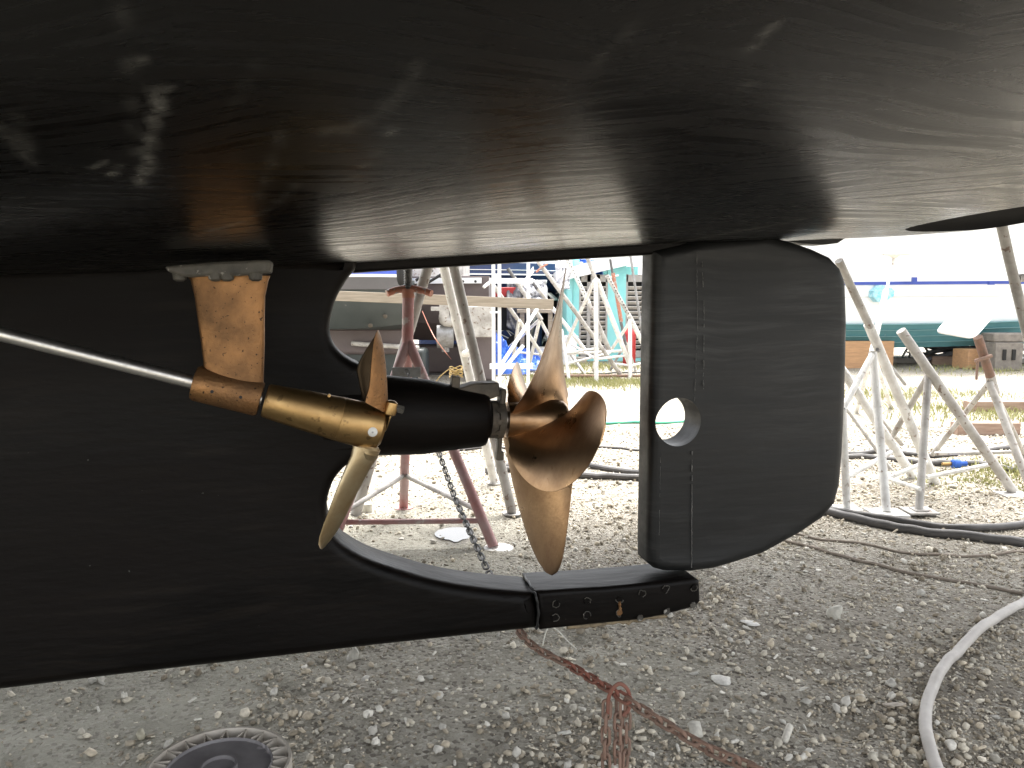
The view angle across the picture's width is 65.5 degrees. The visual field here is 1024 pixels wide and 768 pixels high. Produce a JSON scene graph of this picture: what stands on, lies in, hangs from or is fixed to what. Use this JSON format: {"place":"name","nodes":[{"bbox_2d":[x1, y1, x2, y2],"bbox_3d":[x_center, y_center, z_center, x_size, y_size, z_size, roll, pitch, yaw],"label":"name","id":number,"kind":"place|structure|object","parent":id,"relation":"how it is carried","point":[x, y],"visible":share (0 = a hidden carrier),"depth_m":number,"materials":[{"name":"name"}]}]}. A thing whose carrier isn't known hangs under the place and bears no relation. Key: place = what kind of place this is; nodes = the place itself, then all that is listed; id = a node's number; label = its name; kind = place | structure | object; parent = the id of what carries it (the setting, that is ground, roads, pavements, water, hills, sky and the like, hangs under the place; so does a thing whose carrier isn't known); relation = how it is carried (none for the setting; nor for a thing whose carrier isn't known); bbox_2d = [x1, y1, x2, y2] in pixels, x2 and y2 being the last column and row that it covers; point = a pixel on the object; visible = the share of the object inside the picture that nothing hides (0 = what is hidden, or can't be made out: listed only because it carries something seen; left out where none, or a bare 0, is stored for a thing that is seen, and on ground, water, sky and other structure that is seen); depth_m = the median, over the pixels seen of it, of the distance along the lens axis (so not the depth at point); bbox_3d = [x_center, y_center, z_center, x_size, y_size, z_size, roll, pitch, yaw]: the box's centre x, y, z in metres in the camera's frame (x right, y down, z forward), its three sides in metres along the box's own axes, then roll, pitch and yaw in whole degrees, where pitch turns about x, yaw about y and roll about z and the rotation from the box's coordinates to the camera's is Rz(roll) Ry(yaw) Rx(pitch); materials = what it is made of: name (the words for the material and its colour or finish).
{"place":"outdoors","nodes":[
{"label":"outdoors","id":0,"kind":"place"},
{"bbox_2d":[397,270,404,285],"bbox_3d":[-1.272,-1.273,9.116,0.099,0.307,0.099,0,6,0],"label":"fender","id":1,"kind":"object","parent":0,"point":[400,277],"visible":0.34,"depth_m":9.08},
{"bbox_2d":[0,340,1023,767],"bbox_3d":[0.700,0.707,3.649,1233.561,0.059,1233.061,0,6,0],"label":"ground","id":2,"kind":"structure","parent":0,"point":[176,716],"depth_m":2.39,"materials":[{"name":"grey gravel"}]},
{"bbox_2d":[137,728,144,739],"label":"stone","id":3,"kind":"object","parent":2,"relation":"on","point":[140,734],"visible":0.99,"depth_m":2.00,"materials":[{"name":"beige stone"}]},
{"bbox_2d":[146,726,292,767],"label":"bucket","id":4,"kind":"object","parent":2,"relation":"on","point":[241,747],"visible":1,"depth_m":1.53,"materials":[{"name":"grey plastic"}]},
{"bbox_2d":[349,647,358,659],"bbox_3d":[-0.485,0.826,2.441,0.032,0.050,0.032,-2,7,-17],"label":"stone","id":5,"kind":"object","parent":2,"relation":"on","point":[354,652],"visible":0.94,"depth_m":2.43,"materials":[{"name":"grey stone"}]},
{"bbox_2d":[362,502,371,512],"bbox_3d":[-0.741,0.633,4.069,0.056,0.052,0.056,0,6,0],"label":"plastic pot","id":6,"kind":"object","parent":2,"relation":"on","point":[367,507],"visible":0.76,"depth_m":4.05,"materials":[{"name":"white plastic"}]},
{"bbox_2d":[330,270,428,377],"bbox_3d":[-2.085,-0.923,11.000,1.963,1.613,2.990,0,6,0],"label":"sailing boat","id":7,"kind":"object","parent":2,"relation":"on","point":[350,321],"visible":0.41,"depth_m":9.76,"materials":[{"name":"white paint"}]},
{"bbox_2d":[351,266,495,379],"bbox_3d":[-1.125,-1.017,11.921,1.823,1.618,3.979,0,6,0],"label":"motor boat","id":8,"kind":"object","parent":2,"relation":"on","point":[438,319],"visible":0.52,"depth_m":10.55,"materials":[{"name":"white paint"}]},
{"bbox_2d":[339,269,512,551],"bbox_3d":[-0.424,-0.081,3.719,0.861,1.554,0.818,0,6,0],"label":"jack stand","id":9,"kind":"object","parent":2,"relation":"on","point":[408,355],"visible":0.44,"depth_m":3.69,"materials":[{"name":"red metal"}]},
{"bbox_2d":[0,0,1023,688],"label":"motor yacht","id":10,"kind":"object","parent":9,"relation":"on","point":[208,208],"visible":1,"depth_m":1.56,"materials":[{"name":"paint"}]},
{"bbox_2d":[404,369,763,767],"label":"chain","id":11,"kind":"object","parent":9,"relation":"hanging from","point":[657,720],"visible":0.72,"depth_m":1.80,"materials":[{"name":"brown metal"}]},
{"bbox_2d":[350,267,520,516],"bbox_3d":[-0.393,-0.217,4.268,0.887,1.699,0.819,0,6,0],"label":"jack stand","id":12,"kind":"object","parent":2,"relation":"on","point":[455,281],"visible":0.49,"depth_m":4.02,"materials":[{"name":"white paint"}]},
{"bbox_2d":[436,365,462,380],"bbox_3d":[-0.336,-0.039,4.247,0.163,0.115,0.075,-4,8,-34],"label":"rope lashing","id":13,"kind":"object","parent":12,"relation":"attached to","point":[455,372],"visible":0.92,"depth_m":4.25,"materials":[{"name":"beige fabric"}]},
{"bbox_2d":[435,527,468,541],"bbox_3d":[-0.263,0.701,3.737,0.200,0.001,0.200,5,8,41],"label":"stone","id":14,"kind":"object","parent":2,"relation":"on","point":[455,534],"depth_m":3.73,"materials":[{"name":"white stone"}]},
{"bbox_2d":[429,373,533,375],"bbox_3d":[0.167,-0.119,11.059,3.261,0.048,0.341,0,6,4],"label":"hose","id":15,"kind":"object","parent":2,"relation":"on","point":[464,374],"visible":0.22,"depth_m":11.26,"materials":[{"name":"red rubber"}]},
{"bbox_2d":[419,261,558,346],"bbox_3d":[-0.355,-1.756,15.893,2.946,2.220,4.020,0,6,0],"label":"sailing yacht","id":16,"kind":"object","parent":2,"relation":"on","point":[518,270],"visible":0.23,"depth_m":14.42,"materials":[{"name":"white paint"}]},
{"bbox_2d":[496,333,525,374],"bbox_3d":[-0.206,-0.554,11.609,0.864,0.745,1.000,0,6,0],"label":"tarpaulin","id":17,"kind":"object","parent":2,"relation":"on","point":[504,348],"visible":0.21,"depth_m":11.32,"materials":[{"name":"blue plastic"}]},
{"bbox_2d":[482,275,542,359],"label":"jack stand","id":18,"kind":"object","parent":2,"relation":"on","point":[519,324],"visible":0.61,"depth_m":10.54,"materials":[{"name":"white paint"}]},
{"bbox_2d":[495,287,531,350],"bbox_3d":[-0.175,-0.968,13.173,1.100,1.247,0.500,0,6,0],"label":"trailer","id":19,"kind":"object","parent":2,"relation":"on","point":[510,339],"visible":0.13,"depth_m":13.01,"materials":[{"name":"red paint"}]},
{"bbox_2d":[506,283,532,332],"bbox_3d":[0.125,-1.222,12.782,0.432,0.831,0.393,0,6,0],"label":"cloth","id":20,"kind":"object","parent":19,"relation":"hanging from","point":[511,322],"visible":0.32,"depth_m":12.74,"materials":[{"name":"grey fabric"}]},
{"bbox_2d":[489,262,538,387],"bbox_3d":[-0.036,-0.773,9.323,0.404,1.700,0.862,6,9,43],"label":"steel rack","id":21,"kind":"object","parent":2,"relation":"on","point":[501,366],"visible":0.74,"depth_m":9.28,"materials":[{"name":"white metal"}]},
{"bbox_2d":[506,268,548,363],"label":"jack stand","id":22,"kind":"object","parent":2,"relation":"on","point":[538,322],"visible":0.57,"depth_m":10.83,"materials":[{"name":"white paint"}]},
{"bbox_2d":[496,293,558,335],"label":"jack stand","id":23,"kind":"object","parent":2,"relation":"on","point":[551,295],"visible":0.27,"depth_m":14.65,"materials":[{"name":"white paint"}]},
{"bbox_2d":[520,348,540,369],"bbox_3d":[0.211,-0.423,12.227,0.956,0.350,0.800,0,6,0],"label":"tarpaulin","id":24,"kind":"object","parent":2,"relation":"on","point":[536,360],"visible":0.17,"depth_m":12.02,"materials":[{"name":"blue plastic"}]},
{"bbox_2d":[517,309,552,345],"bbox_3d":[0.379,-0.741,12.595,0.600,0.872,0.400,0,6,0],"label":"workbench","id":25,"kind":"object","parent":2,"relation":"on","point":[548,311],"visible":0.43,"depth_m":12.43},
{"bbox_2d":[523,279,547,298],"bbox_3d":[0.365,-1.499,12.681,0.396,0.334,0.517,0,6,0],"label":"plastic sheet","id":26,"kind":"object","parent":25,"relation":"on","point":[541,285],"visible":0.5,"depth_m":12.65,"materials":[{"name":"white plastic"}]},
{"bbox_2d":[534,347,544,357],"bbox_3d":[0.472,-0.415,12.328,0.296,0.332,0.296,0,6,0],"label":"bucket","id":27,"kind":"object","parent":2,"relation":"on","point":[541,348],"visible":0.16,"depth_m":12.21,"materials":[{"name":"white plastic"}]},
{"bbox_2d":[532,296,556,346],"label":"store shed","id":28,"kind":"structure","parent":2,"relation":"on","point":[545,318],"depth_m":16.50,"materials":[{"name":"black paint"}]},
{"bbox_2d":[460,446,638,450],"bbox_3d":[0.493,0.471,5.677,2.192,0.059,0.121,1,6,10],"label":"hose","id":29,"kind":"object","parent":2,"relation":"on","point":[607,447],"visible":0.19,"depth_m":5.67,"materials":[{"name":"grey rubber"}]},
{"bbox_2d":[542,293,557,343],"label":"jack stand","id":30,"kind":"object","parent":2,"relation":"on","point":[544,338],"visible":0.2,"depth_m":15.58,"materials":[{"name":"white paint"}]},
{"bbox_2d":[521,267,585,348],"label":"jack stand","id":31,"kind":"object","parent":2,"relation":"on","point":[564,323],"visible":0.61,"depth_m":11.26,"materials":[{"name":"white paint"}]},
{"bbox_2d":[555,260,571,289],"bbox_3d":[0.804,-1.703,12.332,0.277,0.488,0.456,0,6,0],"label":"plastic sheet","id":32,"kind":"object","parent":31,"relation":"hanging from","point":[561,266],"visible":0.71,"depth_m":12.31,"materials":[{"name":"white plastic"}]},
{"bbox_2d":[542,628,576,648],"bbox_3d":[0.156,0.806,2.542,0.111,0.045,0.070,1,6,12],"label":"plastic cable tie","id":33,"kind":"object","parent":2,"relation":"on","point":[560,633],"visible":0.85,"depth_m":2.54,"materials":[{"name":"white plastic"}]},
{"bbox_2d":[485,466,638,480],"bbox_3d":[0.537,0.556,4.865,1.453,0.063,0.137,2,7,16],"label":"hose","id":34,"kind":"object","parent":2,"relation":"on","point":[616,476],"visible":0.34,"depth_m":4.79,"materials":[{"name":"grey rubber"}]},
{"bbox_2d":[557,730,571,734],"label":"stone","id":35,"kind":"object","parent":2,"relation":"on","point":[566,732],"visible":1,"depth_m":2.00,"materials":[{"name":"white stone"}]},
{"bbox_2d":[495,463,638,473],"bbox_3d":[0.761,0.547,4.979,1.828,0.065,0.352,2,7,21],"label":"hose","id":36,"kind":"object","parent":2,"relation":"on","point":[612,469],"visible":0.26,"depth_m":5.03,"materials":[{"name":"grey rubber"}]},
{"bbox_2d":[562,335,577,364],"bbox_3d":[0.886,-0.549,12.817,0.356,0.492,0.356,0,6,0],"label":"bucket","id":37,"kind":"object","parent":2,"relation":"on","point":[569,347],"visible":0.19,"depth_m":12.68,"materials":[{"name":"white paint"}]},
{"bbox_2d":[535,262,621,379],"bbox_3d":[0.856,-0.883,10.485,1.230,1.666,0.402,0,6,0],"label":"jack stand","id":38,"kind":"object","parent":2,"relation":"on","point":[576,313],"visible":0.77,"depth_m":10.43,"materials":[{"name":"white paint"}]},
{"bbox_2d":[576,628,583,633],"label":"stone","id":39,"kind":"object","parent":2,"relation":"on","point":[580,630],"visible":0.6,"depth_m":2.63,"materials":[{"name":"grey stone"}]},
{"bbox_2d":[576,356,586,363],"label":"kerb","id":40,"kind":"structure","parent":2,"relation":"on","point":[580,357],"depth_m":13.03,"materials":[{"name":"concrete"}]},
{"bbox_2d":[530,371,639,373],"bbox_3d":[0.174,-0.163,11.528,3.399,0.052,0.368,0,6,4],"label":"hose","id":41,"kind":"object","parent":2,"relation":"on","point":[600,373],"visible":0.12,"depth_m":11.40,"materials":[{"name":"rubber"}]},
{"bbox_2d":[565,260,611,373],"bbox_3d":[0.966,-0.985,11.251,0.720,1.725,0.673,-2,7,-17],"label":"jack stand","id":42,"kind":"object","parent":2,"relation":"on","point":[602,337],"visible":0.62,"depth_m":10.95,"materials":[{"name":"white paint"}]},
{"bbox_2d":[553,256,641,360],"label":"shed","id":43,"kind":"structure","parent":2,"relation":"on","point":[624,282],"depth_m":13.55,"materials":[{"name":"white paint"}]},
{"bbox_2d":[577,259,603,274],"bbox_3d":[1.328,-1.952,14.325,0.626,0.610,0.395,0,6,0],"label":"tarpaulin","id":44,"kind":"object","parent":43,"relation":"hanging from","point":[582,261],"visible":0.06,"depth_m":14.42,"materials":[{"name":"blue plastic"}]},
{"bbox_2d":[562,259,633,380],"bbox_3d":[0.939,-0.911,10.704,1.234,1.668,0.742,6,8,42],"label":"jack stand","id":45,"kind":"object","parent":2,"relation":"on","point":[596,284],"visible":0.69,"depth_m":10.31,"materials":[{"name":"white paint"}]},
{"bbox_2d":[565,374,639,376],"bbox_3d":[1.481,-0.108,10.601,1.600,0.030,0.120,0,6,0],"label":"timber baulk","id":46,"kind":"object","parent":2,"relation":"on","point":[604,375],"visible":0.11,"depth_m":10.54,"materials":[{"name":"wood"}]},
{"bbox_2d":[605,275,640,379],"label":"jack stand","id":47,"kind":"object","parent":2,"relation":"on","point":[630,324],"visible":0.91,"depth_m":10.53,"materials":[{"name":"white paint"}]},
{"bbox_2d":[609,259,636,370],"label":"jack stand","id":48,"kind":"object","parent":2,"relation":"on","point":[613,276],"visible":0.71,"depth_m":11.54,"materials":[{"name":"white paint"}]},
{"bbox_2d":[623,329,635,363],"bbox_3d":[1.843,-0.625,12.507,0.199,0.710,0.199,0,6,0],"label":"gas bottle","id":49,"kind":"object","parent":2,"relation":"on","point":[633,345],"visible":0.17,"depth_m":12.44,"materials":[{"name":"red paint"}]},
{"bbox_2d":[629,256,640,331],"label":"jack stand","id":50,"kind":"object","parent":2,"relation":"on","point":[635,288],"visible":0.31,"depth_m":8.87,"materials":[{"name":"grey metal"}]},
{"bbox_2d":[606,420,683,424],"bbox_3d":[1.379,0.318,7.144,2.691,0.044,0.262,-2,7,-16],"label":"hose","id":51,"kind":"object","parent":2,"relation":"on","point":[635,421],"visible":0.16,"depth_m":6.94,"materials":[{"name":"rubber"}]},
{"bbox_2d":[687,720,703,737],"bbox_3d":[0.456,0.872,2.003,0.050,0.041,0.045,0,6,0],"label":"stone","id":52,"kind":"object","parent":2,"relation":"on","point":[695,728],"visible":0.73,"depth_m":1.99,"materials":[{"name":"white stone"}]},
{"bbox_2d":[711,675,730,684],"bbox_3d":[0.602,0.853,2.293,0.057,0.014,0.055,2,6,15],"label":"stone","id":53,"kind":"object","parent":2,"relation":"on","point":[721,680],"visible":1,"depth_m":2.29,"materials":[{"name":"white stone"}]},
{"bbox_2d":[461,361,1023,499],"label":"grass","id":54,"kind":"structure","parent":2,"relation":"on","point":[614,381],"depth_m":8.56,"materials":[{"name":"green plant"}]},
{"bbox_2d":[740,620,759,625],"bbox_3d":[0.804,0.805,2.684,0.067,0.014,0.044,0,6,0],"label":"stone","id":55,"kind":"object","parent":2,"relation":"on","point":[749,623],"visible":1,"depth_m":2.68,"materials":[{"name":"white stone"}]},
{"bbox_2d":[781,723,793,742],"bbox_3d":[0.685,0.869,1.982,0.017,0.033,0.061,4,8,34],"label":"stone","id":56,"kind":"object","parent":2,"relation":"on","point":[787,732],"visible":0.97,"depth_m":1.98,"materials":[{"name":"white stone"}]},
{"bbox_2d":[826,605,841,618],"bbox_3d":[1.096,0.780,2.710,0.051,0.067,0.056,0,6,0],"label":"stone","id":57,"kind":"object","parent":2,"relation":"on","point":[835,612],"visible":0.92,"depth_m":2.69,"materials":[{"name":"white stone"}]},
{"bbox_2d":[845,341,893,368],"bbox_3d":[5.367,-0.469,12.423,1.000,0.420,0.400,-1,6,-6],"label":"wood block","id":58,"kind":"object","parent":2,"relation":"on","point":[856,354],"depth_m":12.22,"materials":[{"name":"brown wood"}]},
{"bbox_2d":[845,367,916,478],"bbox_3d":[2.284,0.190,4.958,0.481,0.878,1.051,4,7,32],"label":"jack stand","id":59,"kind":"object","parent":2,"relation":"on","point":[867,408],"visible":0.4,"depth_m":4.75,"materials":[{"name":"white paint"}]},
{"bbox_2d":[854,253,910,412],"bbox_3d":[3.421,-0.440,7.332,0.403,1.508,1.270,2,7,18],"label":"jack stand","id":60,"kind":"object","parent":2,"relation":"on","point":[882,306],"visible":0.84,"depth_m":7.18,"materials":[{"name":"white paint"}]},
{"bbox_2d":[832,258,939,517],"bbox_3d":[2.105,-0.026,4.426,0.440,1.314,1.197,5,8,37],"label":"jack stand","id":61,"kind":"object","parent":2,"relation":"on","point":[876,356],"visible":0.88,"depth_m":4.23,"materials":[{"name":"white paint"}]},
{"bbox_2d":[883,702,906,706],"bbox_3d":[1.033,0.866,2.152,0.054,0.030,0.063,0,6,0],"label":"stone","id":62,"kind":"object","parent":2,"relation":"on","point":[892,704],"visible":1,"depth_m":2.13,"materials":[{"name":"beige stone"}]},
{"bbox_2d":[783,540,1023,594],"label":"rope","id":63,"kind":"object","parent":2,"relation":"on","point":[908,572],"visible":0.81,"depth_m":3.21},
{"bbox_2d":[795,533,1023,557],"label":"rope","id":64,"kind":"object","parent":2,"relation":"on","point":[924,554],"visible":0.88,"depth_m":3.46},
{"bbox_2d":[901,348,927,356],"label":"jack stand","id":65,"kind":"object","parent":2,"relation":"on","point":[906,351],"visible":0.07,"depth_m":14.16,"materials":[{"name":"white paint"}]},
{"bbox_2d":[800,223,1023,347],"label":"fishing boat","id":66,"kind":"object","parent":65,"relation":"on","point":[937,280],"visible":0.32,"depth_m":11.94,"materials":[{"name":"white paint"}]},
{"bbox_2d":[824,508,1023,546],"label":"hose","id":67,"kind":"object","parent":2,"relation":"on","point":[933,532],"visible":0.66,"depth_m":3.72,"materials":[{"name":"black rubber"}]},
{"bbox_2d":[830,506,1023,531],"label":"hose","id":68,"kind":"object","parent":2,"relation":"on","point":[1005,526],"visible":0.61,"depth_m":3.81,"materials":[{"name":"grey rubber"}]},
{"bbox_2d":[849,453,1018,472],"bbox_3d":[2.432,0.523,5.280,1.816,0.068,0.314,1,6,10],"label":"hose","id":69,"kind":"object","parent":2,"relation":"on","point":[892,458],"visible":0.33,"depth_m":5.33,"materials":[{"name":"grey rubber"}]},
{"bbox_2d":[849,444,1023,457],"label":"hose","id":70,"kind":"object","parent":2,"relation":"on","point":[908,453],"visible":0.33,"depth_m":5.59,"materials":[{"name":"grey rubber"}]},
{"bbox_2d":[925,355,952,364],"bbox_3d":[7.266,-0.396,13.035,0.900,0.140,0.400,1,6,6],"label":"wood block","id":71,"kind":"object","parent":2,"relation":"on","point":[939,360],"depth_m":12.87,"materials":[{"name":"brown wood"}]},
{"bbox_2d":[941,459,967,467],"bbox_3d":[2.847,0.513,5.124,0.162,0.060,0.064,0,6,0],"label":"hose valve","id":72,"kind":"object","parent":2,"relation":"on","point":[957,463],"visible":0.99,"depth_m":5.11,"materials":[{"name":"blue plastic"}]},
{"bbox_2d":[888,328,1023,514],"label":"jack stand","id":73,"kind":"object","parent":2,"relation":"on","point":[931,377],"visible":0.83,"depth_m":4.30,"materials":[{"name":"white paint"}]},
{"bbox_2d":[893,357,1023,362],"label":"kerb","id":74,"kind":"structure","parent":2,"relation":"on","point":[904,359],"depth_m":13.24,"materials":[{"name":"concrete"}]},
{"bbox_2d":[952,348,978,368],"bbox_3d":[7.082,-0.399,12.330,0.360,0.300,0.300,-2,7,-17],"label":"wood block","id":75,"kind":"object","parent":2,"relation":"on","point":[964,357],"depth_m":12.21,"materials":[{"name":"brown wood"}]},
{"bbox_2d":[919,597,1023,767],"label":"hose","id":76,"kind":"object","parent":2,"relation":"on","point":[955,654],"visible":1,"depth_m":2.27,"materials":[{"name":"white rubber"}]},
{"bbox_2d":[930,304,1023,482],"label":"jack stand","id":77,"kind":"object","parent":2,"relation":"on","point":[967,321],"visible":0.99,"depth_m":4.65,"materials":[{"name":"metal"}]},
{"bbox_2d":[950,421,1020,434],"bbox_3d":[3.797,0.354,6.394,0.500,0.100,0.120,0,6,0],"label":"timber baulk","id":78,"kind":"object","parent":2,"relation":"on","point":[988,427],"visible":0.61,"depth_m":6.33,"materials":[{"name":"brown wood"}]},
{"bbox_2d":[963,400,1023,411],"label":"timber baulk","id":79,"kind":"object","parent":2,"relation":"on","point":[988,404],"visible":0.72,"depth_m":7.63,"materials":[{"name":"brown wood"}]},
{"bbox_2d":[979,341,1022,370],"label":"concrete block","id":80,"kind":"object","parent":2,"relation":"on","point":[1006,355],"depth_m":11.83,"materials":[{"name":"grey concrete"}]},
{"bbox_2d":[996,226,1023,341],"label":"jack stand","id":81,"kind":"object","parent":2,"relation":"on","point":[1015,278],"visible":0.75,"depth_m":3.03,"materials":[{"name":"white paint"}]},
{"bbox_2d":[594,258,641,274],"label":"sky","id":82,"kind":"structure","parent":0,"point":[639,265],"materials":[{"name":"white"}]},
{"bbox_2d":[923,346,975,360],"bbox_3d":[7.515,-0.542,13.269,1.618,0.383,0.983,0,6,0],"label":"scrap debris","id":83,"kind":"object","parent":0,"point":[946,351],"visible":0.25,"depth_m":13.03,"materials":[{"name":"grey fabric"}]},
{"bbox_2d":[981,332,1022,341],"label":"concrete slab","id":84,"kind":"object","parent":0,"point":[1002,336],"depth_m":11.84,"materials":[{"name":"grey concrete"}]},
{"bbox_3d":[-2.171,-0.404,9.010,0.100,1.036,0.500,0,6,0],"label":"sawhorse","id":85,"kind":"object","parent":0,"visible":0},
{"bbox_2d":[335,291,553,308],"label":"timber beam","id":86,"kind":"structure","parent":85,"relation":"on","point":[480,301],"depth_m":8.92,"materials":[{"name":"beige wood"}]},
{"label":"jack stand","id":87,"kind":"object","parent":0,"visible":0},
{"bbox_2d":[422,311,450,358],"bbox_3d":[-0.765,-0.505,10.474,0.346,0.976,4.538,0,6,1],"label":"wire","id":88,"kind":"object","parent":87,"relation":"hanging from","point":[434,336],"visible":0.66,"depth_m":8.55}
]}

